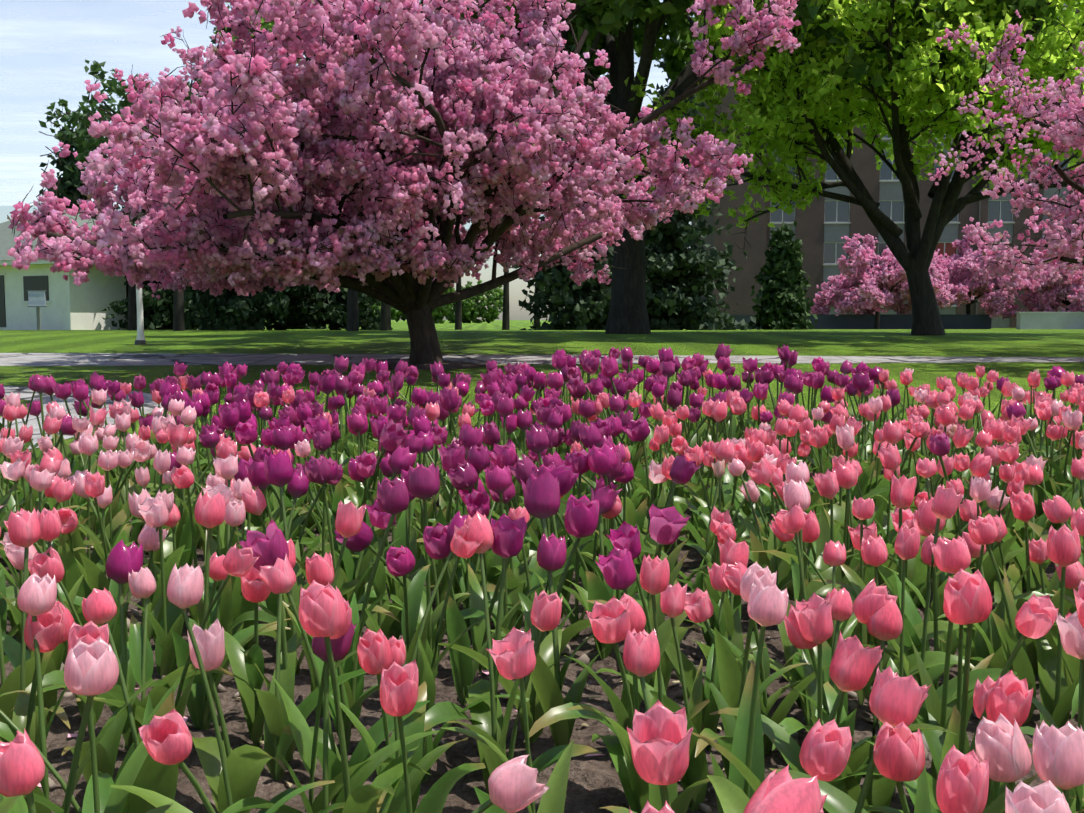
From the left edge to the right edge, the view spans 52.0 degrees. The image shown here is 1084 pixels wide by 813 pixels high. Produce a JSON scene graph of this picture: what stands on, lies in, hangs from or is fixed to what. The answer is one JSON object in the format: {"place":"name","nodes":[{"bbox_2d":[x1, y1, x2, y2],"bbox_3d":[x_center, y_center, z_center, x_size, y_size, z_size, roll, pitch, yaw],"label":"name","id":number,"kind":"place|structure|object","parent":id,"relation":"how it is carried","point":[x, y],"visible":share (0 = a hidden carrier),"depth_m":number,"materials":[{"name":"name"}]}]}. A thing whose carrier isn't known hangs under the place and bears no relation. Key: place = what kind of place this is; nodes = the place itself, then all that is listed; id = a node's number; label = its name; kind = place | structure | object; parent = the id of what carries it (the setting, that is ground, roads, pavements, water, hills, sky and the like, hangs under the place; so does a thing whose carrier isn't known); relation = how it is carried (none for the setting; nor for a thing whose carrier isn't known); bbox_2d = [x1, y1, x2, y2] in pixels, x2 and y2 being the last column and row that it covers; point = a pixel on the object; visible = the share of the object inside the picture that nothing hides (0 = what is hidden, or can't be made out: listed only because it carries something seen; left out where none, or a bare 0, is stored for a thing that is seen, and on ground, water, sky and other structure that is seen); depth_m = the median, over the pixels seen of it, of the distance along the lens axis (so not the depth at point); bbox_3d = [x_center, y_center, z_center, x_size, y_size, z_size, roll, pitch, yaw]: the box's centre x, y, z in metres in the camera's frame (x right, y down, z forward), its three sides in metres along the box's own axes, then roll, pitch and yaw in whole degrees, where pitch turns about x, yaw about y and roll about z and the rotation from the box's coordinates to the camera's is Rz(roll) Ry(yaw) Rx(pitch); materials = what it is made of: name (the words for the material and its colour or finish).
{"place":"outdoors","nodes":[
{"label":"outdoors","id":0,"kind":"place"},
{"bbox_2d":[0,386,161,449],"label":"side path","id":1,"kind":"structure","parent":0,"point":[149,404],"depth_m":8.52,"materials":[{"name":"grey concrete"}]},
{"bbox_2d":[0,264,197,329],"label":"lodge walls","id":2,"kind":"structure","parent":0,"point":[71,306],"depth_m":35.97,"materials":[{"name":"beige paint"}]},
{"bbox_2d":[0,209,98,260],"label":"lodge roof","id":3,"kind":"structure","parent":2,"relation":"on","point":[7,236],"depth_m":37.91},
{"bbox_2d":[0,259,125,305],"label":"building trim","id":4,"kind":"structure","parent":2,"relation":"attached to","point":[38,262],"depth_m":35.54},
{"bbox_2d":[0,263,149,326],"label":"building windows","id":5,"kind":"structure","parent":2,"relation":"in","point":[35,282],"depth_m":36.08,"materials":[{"name":"black glass"}]},
{"bbox_2d":[0,0,693,205],"bbox_3d":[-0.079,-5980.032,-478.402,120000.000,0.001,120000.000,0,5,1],"label":"cloud","id":6,"kind":"structure","parent":0,"point":[96,57],"depth_m":25622.48,"materials":[{"name":"white"}]},
{"bbox_2d":[0,0,697,319],"label":"sky","id":7,"kind":"structure","parent":0,"point":[516,286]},
{"bbox_2d":[0,320,1083,628],"bbox_3d":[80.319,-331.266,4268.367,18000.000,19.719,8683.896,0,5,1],"label":"ground","id":8,"kind":"structure","parent":0,"point":[492,338],"depth_m":16.40,"materials":[{"name":"green plant"}]},
{"bbox_2d":[27,290,46,329],"bbox_3d":[-15.056,-2.731,33.210,0.560,1.470,0.130,0,5,1],"label":"sign frame","id":9,"kind":"object","parent":8,"relation":"on","point":[38,318],"visible":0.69,"depth_m":33.20,"materials":[{"name":"grey metal"}]},
{"bbox_2d":[28,291,45,305],"bbox_3d":[-15.057,-3.212,33.136,0.500,0.440,0.040,0,5,1],"label":"sign panel","id":10,"kind":"object","parent":9,"relation":"attached to","point":[36,298],"visible":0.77,"depth_m":33.12,"materials":[{"name":"white metal"}]},
{"bbox_2d":[39,125,104,219],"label":"spruce","id":11,"kind":"object","parent":8,"relation":"on","point":[68,190],"depth_m":43.90,"materials":[{"name":"green plant"}]},
{"bbox_2d":[38,95,207,329],"bbox_3d":[-10.927,-5.247,29.471,4.780,7.044,3.922,0,5,1],"label":"slim tree","id":12,"kind":"object","parent":8,"relation":"on","point":[80,138],"depth_m":28.86,"materials":[{"name":"green plant"}]},
{"bbox_2d":[115,197,140,226],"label":"spruce","id":13,"kind":"object","parent":8,"relation":"on","point":[133,223],"depth_m":50.85,"materials":[{"name":"green plant"}]},
{"bbox_2d":[135,340,145,344],"bbox_3d":[-6.271,-1.649,17.300,0.162,1.405,0.170,0,5,1],"label":"post base","id":14,"kind":"object","parent":8,"relation":"on","point":[140,342],"visible":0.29,"depth_m":17.28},
{"bbox_2d":[136,285,145,340],"bbox_3d":[-6.264,-1.612,17.303,0.143,1.392,0.150,0,5,1],"label":"white post","id":15,"kind":"object","parent":8,"relation":"on","point":[140,320],"visible":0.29,"depth_m":17.28,"materials":[{"name":"grey"}]},
{"bbox_2d":[66,59,218,330],"bbox_3d":[-8.828,-4.896,26.389,4.581,6.803,3.879,-2,5,-19],"label":"slim tree","id":16,"kind":"object","parent":8,"relation":"on","point":[112,83],"depth_m":26.11,"materials":[{"name":"green plant"}]},
{"bbox_2d":[101,89,228,329],"bbox_3d":[-12.144,-6.271,36.789,5.647,8.465,5.144,0,5,1],"label":"spruce","id":17,"kind":"object","parent":8,"relation":"on","point":[161,308],"depth_m":35.67,"materials":[{"name":"green plant"}]},
{"bbox_2d":[184,19,336,330],"bbox_3d":[-7.760,-6.955,29.684,4.236,10.730,4.540,0,5,1],"label":"spruce","id":18,"kind":"object","parent":8,"relation":"on","point":[245,316],"depth_m":29.10,"materials":[{"name":"green plant"}]},
{"bbox_2d":[263,313,328,328],"bbox_3d":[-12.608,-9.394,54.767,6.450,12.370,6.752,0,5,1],"label":"hedge","id":19,"kind":"object","parent":8,"relation":"on","point":[291,327],"depth_m":54.75,"materials":[{"name":"green plant"}]},
{"bbox_2d":[267,101,392,329],"bbox_3d":[-5.962,-7.374,31.066,3.931,11.058,3.983,0,5,1],"label":"spruce","id":20,"kind":"object","parent":8,"relation":"on","point":[337,312],"depth_m":30.58,"materials":[{"name":"green plant"}]},
{"bbox_2d":[224,1,452,330],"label":"slim tree","id":21,"kind":"object","parent":8,"relation":"on","point":[352,313],"depth_m":26.01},
{"bbox_2d":[213,1,485,330],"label":"slim tree","id":22,"kind":"object","parent":8,"relation":"on","point":[385,323],"depth_m":28.67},
{"bbox_2d":[3,0,800,363],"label":"cherry tree","id":23,"kind":"object","parent":8,"relation":"on","point":[206,269],"depth_m":10.53,"materials":[{"name":"pink plant"}]},
{"bbox_2d":[376,362,486,368],"bbox_3d":[-1.322,-0.482,12.733,1.531,0.060,1.200,0,5,1],"label":"mulch ring","id":24,"kind":"object","parent":8,"relation":"on","point":[454,365],"visible":0.42,"depth_m":12.52,"materials":[{"name":"soil"}]},
{"bbox_2d":[264,269,648,323],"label":"shrub foliage","id":25,"kind":"object","parent":8,"relation":"on","point":[472,307],"visible":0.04,"depth_m":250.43,"materials":[{"name":"green plant"}]},
{"bbox_2d":[455,277,461,329],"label":"slim tree","id":26,"kind":"object","parent":8,"relation":"on","point":[458,315],"depth_m":42.31,"materials":[{"name":"wood"}]},
{"bbox_2d":[502,261,509,329],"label":"slim tree","id":27,"kind":"object","parent":8,"relation":"on","point":[505,321],"depth_m":40.06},
{"bbox_2d":[533,255,539,324],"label":"slim tree","id":28,"kind":"object","parent":8,"relation":"on","point":[535,322],"depth_m":44.72,"materials":[{"name":"plant"}]},
{"bbox_2d":[0,457,1077,812],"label":"bed soil","id":29,"kind":"structure","parent":8,"relation":"on","point":[594,783],"depth_m":2.20,"materials":[{"name":"brown soil"}]},
{"bbox_2d":[6,524,978,812],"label":"bed clods","id":30,"kind":"object","parent":29,"relation":"on","point":[584,658],"visible":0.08,"depth_m":2.38,"materials":[{"name":"brown soil"}]},
{"bbox_2d":[0,362,1083,812],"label":"tulip leaves","id":31,"kind":"object","parent":29,"relation":"on","point":[500,592],"visible":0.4,"depth_m":2.22,"materials":[{"name":"green plant"}]},
{"bbox_2d":[0,343,1083,812],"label":"tulip flowers","id":32,"kind":"object","parent":31,"relation":"on","point":[260,565],"visible":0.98,"depth_m":2.42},
{"bbox_2d":[37,546,1077,786],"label":"bed scraps","id":33,"kind":"object","parent":29,"relation":"on","point":[483,672],"visible":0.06,"depth_m":2.26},
{"bbox_2d":[511,37,647,329],"bbox_3d":[1.114,-6.920,34.732,4.278,9.876,3.994,0,5,1],"label":"pine","id":34,"kind":"object","parent":8,"relation":"on","point":[584,309],"depth_m":34.15,"materials":[{"name":"green plant"}]},
{"bbox_2d":[593,62,657,317],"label":"pine","id":35,"kind":"object","parent":8,"relation":"on","point":[612,220],"depth_m":40.83,"materials":[{"name":"green plant"}]},
{"bbox_2d":[645,34,756,329],"bbox_3d":[4.590,-7.398,35.490,4.459,10.490,4.623,0,5,1],"label":"pine","id":36,"kind":"object","parent":8,"relation":"on","point":[681,299],"depth_m":34.92,"materials":[{"name":"green plant"}]},
{"bbox_2d":[395,0,1059,333],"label":"old tree","id":37,"kind":"object","parent":8,"relation":"on","point":[621,15],"depth_m":21.02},
{"bbox_2d":[742,221,817,329],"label":"arborvitae","id":38,"kind":"object","parent":8,"relation":"on","point":[782,281],"depth_m":44.09,"materials":[{"name":"green plant"}]},
{"bbox_2d":[612,0,1083,335],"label":"green tree","id":39,"kind":"object","parent":8,"relation":"on","point":[1057,42],"depth_m":19.22,"materials":[{"name":"green plant"}]},
{"bbox_2d":[718,314,991,328],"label":"low wall","id":40,"kind":"structure","parent":8,"relation":"on","point":[903,321],"depth_m":63.46,"materials":[{"name":"concrete"}]},
{"bbox_2d":[810,233,944,328],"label":"cherry","id":41,"kind":"object","parent":8,"relation":"on","point":[840,293],"depth_m":62.39,"materials":[{"name":"pink plant"}]},
{"bbox_2d":[691,10,1083,327],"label":"hall","id":42,"kind":"structure","parent":8,"relation":"on","point":[809,229],"depth_m":73.69,"materials":[{"name":"brown brick"}]},
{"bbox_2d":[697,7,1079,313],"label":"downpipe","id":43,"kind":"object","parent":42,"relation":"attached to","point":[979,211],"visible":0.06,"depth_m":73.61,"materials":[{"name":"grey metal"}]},
{"bbox_2d":[770,133,1069,304],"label":"hall frames","id":44,"kind":"structure","parent":42,"relation":"attached to","point":[903,215],"depth_m":73.92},
{"bbox_2d":[769,2,1083,328],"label":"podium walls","id":45,"kind":"structure","parent":8,"relation":"on","point":[1050,320],"depth_m":59.33,"materials":[{"name":"concrete"}]},
{"bbox_2d":[893,224,1041,319],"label":"cherry","id":46,"kind":"object","parent":8,"relation":"on","point":[965,269],"depth_m":62.81,"materials":[{"name":"pink plant"}]},
{"bbox_2d":[0,353,1083,365],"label":"path","id":47,"kind":"structure","parent":0,"point":[66,359],"depth_m":13.83,"materials":[{"name":"grey concrete"}]},
{"bbox_2d":[770,243,956,260],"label":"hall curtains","id":48,"kind":"object","parent":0,"point":[950,250],"visible":0.06,"depth_m":74.11,"materials":[{"name":"white fabric"}]},
{"bbox_2d":[770,13,1075,327],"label":"windows","id":49,"kind":"structure","parent":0,"point":[888,191],"depth_m":73.87,"materials":[{"name":"grey glass"}]},
{"bbox_2d":[928,10,1083,291],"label":"cherry tree","id":50,"kind":"object","parent":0,"point":[1063,112],"depth_m":13.36,"materials":[{"name":"pink plant"}]},
{"bbox_2d":[1020,249,1083,311],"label":"cherry","id":51,"kind":"object","parent":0,"point":[1056,291],"depth_m":61.18,"materials":[{"name":"pink plant"}]}
]}

